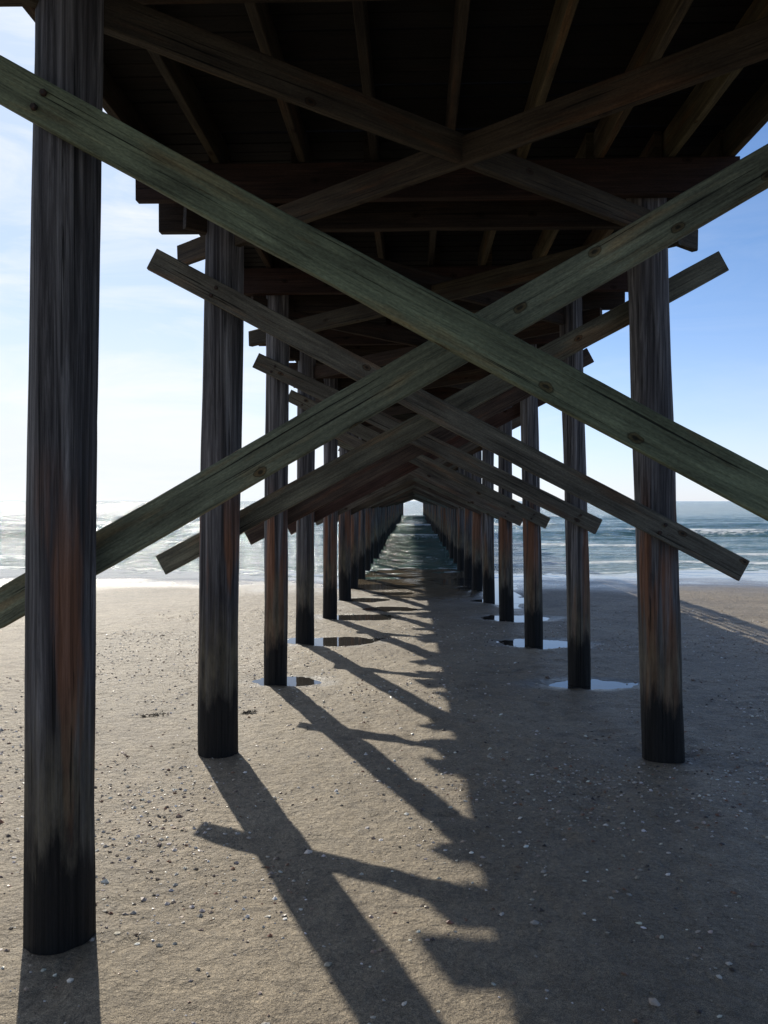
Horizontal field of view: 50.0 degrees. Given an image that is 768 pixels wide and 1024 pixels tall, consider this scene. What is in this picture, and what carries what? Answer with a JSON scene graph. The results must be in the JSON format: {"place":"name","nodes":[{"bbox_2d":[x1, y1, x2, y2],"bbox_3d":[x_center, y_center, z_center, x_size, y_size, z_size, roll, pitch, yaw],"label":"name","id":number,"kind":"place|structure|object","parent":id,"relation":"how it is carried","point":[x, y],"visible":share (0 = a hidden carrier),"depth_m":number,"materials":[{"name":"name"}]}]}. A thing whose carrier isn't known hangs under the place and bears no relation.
{"place":"outdoors","nodes":[
{"label":"outdoors","id":0,"kind":"place"},
{"bbox_2d":[0,568,767,1023],"bbox_3d":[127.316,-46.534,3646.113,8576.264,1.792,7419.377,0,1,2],"label":"beach sand","id":1,"kind":"structure","parent":0,"point":[474,956],"depth_m":4.28,"materials":[{"name":"beige sand"}]},
{"bbox_2d":[141,710,168,716],"bbox_3d":[-1.820,1.605,6.529,0.218,0.024,0.151,0,1,-22],"label":"seaweed clump","id":2,"kind":"object","parent":1,"relation":"on","point":[163,713],"visible":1,"depth_m":6.53,"materials":[{"name":"plant"}]},
{"bbox_2d":[241,710,256,713],"bbox_3d":[-1.084,1.607,6.629,0.120,0.022,0.084,0,1,2],"label":"seaweed clump","id":3,"kind":"object","parent":1,"relation":"on","point":[249,711],"visible":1,"depth_m":6.63,"materials":[{"name":"black plant"}]},
{"bbox_2d":[252,677,321,685],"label":"tide pool","id":4,"kind":"structure","parent":1,"relation":"on","point":[297,681],"depth_m":7.88,"materials":[{"name":"grey liquid"}]},
{"bbox_2d":[288,637,384,646],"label":"tide pool","id":5,"kind":"structure","parent":1,"relation":"on","point":[338,641],"depth_m":10.24,"materials":[{"name":"grey liquid"}]},
{"bbox_2d":[335,614,399,620],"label":"tide pool","id":6,"kind":"structure","parent":1,"relation":"on","point":[365,617],"depth_m":12.60,"materials":[{"name":"grey liquid"}]},
{"bbox_2d":[350,598,389,602],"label":"tide pool","id":7,"kind":"structure","parent":1,"relation":"on","point":[370,600],"depth_m":15.06,"materials":[{"name":"grey liquid"}]},
{"bbox_2d":[337,584,412,589],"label":"tide pool","id":8,"kind":"structure","parent":1,"relation":"on","point":[375,587],"depth_m":17.32,"materials":[{"name":"grey liquid"}]},
{"bbox_2d":[0,0,767,955],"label":"wooden pier","id":9,"kind":"structure","parent":1,"relation":"on","point":[432,240],"depth_m":4.64,"materials":[{"name":"wood"}]},
{"bbox_2d":[0,608,767,1023],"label":"shell fragments","id":10,"kind":"object","parent":1,"relation":"on","point":[534,922],"visible":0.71,"depth_m":4.65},
{"bbox_2d":[362,607,417,611],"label":"tide pool","id":11,"kind":"structure","parent":1,"relation":"on","point":[385,609],"depth_m":13.60,"materials":[{"name":"grey liquid"}]},
{"bbox_2d":[372,592,413,594],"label":"tide pool","id":12,"kind":"structure","parent":1,"relation":"on","point":[393,593],"depth_m":16.07,"materials":[{"name":"grey liquid"}]},
{"bbox_2d":[429,579,456,584],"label":"tide pool","id":13,"kind":"structure","parent":1,"relation":"on","point":[448,581],"depth_m":18.84,"materials":[{"name":"grey liquid"}]},
{"bbox_2d":[454,578,516,590],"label":"tide pool","id":14,"kind":"structure","parent":1,"relation":"on","point":[464,581],"depth_m":18.60,"materials":[{"name":"grey liquid"}]},
{"bbox_2d":[457,586,517,589],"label":"tide pool","id":15,"kind":"structure","parent":1,"relation":"on","point":[469,588],"depth_m":17.26,"materials":[{"name":"grey liquid"}]},
{"bbox_2d":[471,598,523,603],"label":"tide pool","id":16,"kind":"structure","parent":1,"relation":"on","point":[518,601],"depth_m":14.84,"materials":[{"name":"blue liquid"}]},
{"bbox_2d":[495,587,523,608],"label":"tide pool","id":17,"kind":"structure","parent":1,"relation":"on","point":[516,596],"depth_m":15.63,"materials":[{"name":"blue liquid"}]},
{"bbox_2d":[481,615,548,621],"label":"tide pool","id":18,"kind":"structure","parent":1,"relation":"on","point":[516,618],"depth_m":12.52,"materials":[{"name":"blue liquid"}]},
{"bbox_2d":[497,639,566,648],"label":"tide pool","id":19,"kind":"structure","parent":1,"relation":"on","point":[550,644],"depth_m":10.15,"materials":[{"name":"blue liquid"}]},
{"bbox_2d":[549,679,637,689],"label":"tide pool","id":20,"kind":"structure","parent":1,"relation":"on","point":[597,684],"depth_m":7.70,"materials":[{"name":"blue liquid"}]},
{"bbox_2d":[0,501,767,578],"bbox_3d":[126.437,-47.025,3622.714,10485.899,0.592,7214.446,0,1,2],"label":"sea","id":21,"kind":"structure","parent":0,"point":[413,541],"depth_m":35.97,"materials":[{"name":"liquid"}]},
{"bbox_2d":[0,7,767,500],"label":"sky","id":22,"kind":"structure","parent":0,"point":[151,328],"materials":[{"name":"blue"}]}
]}

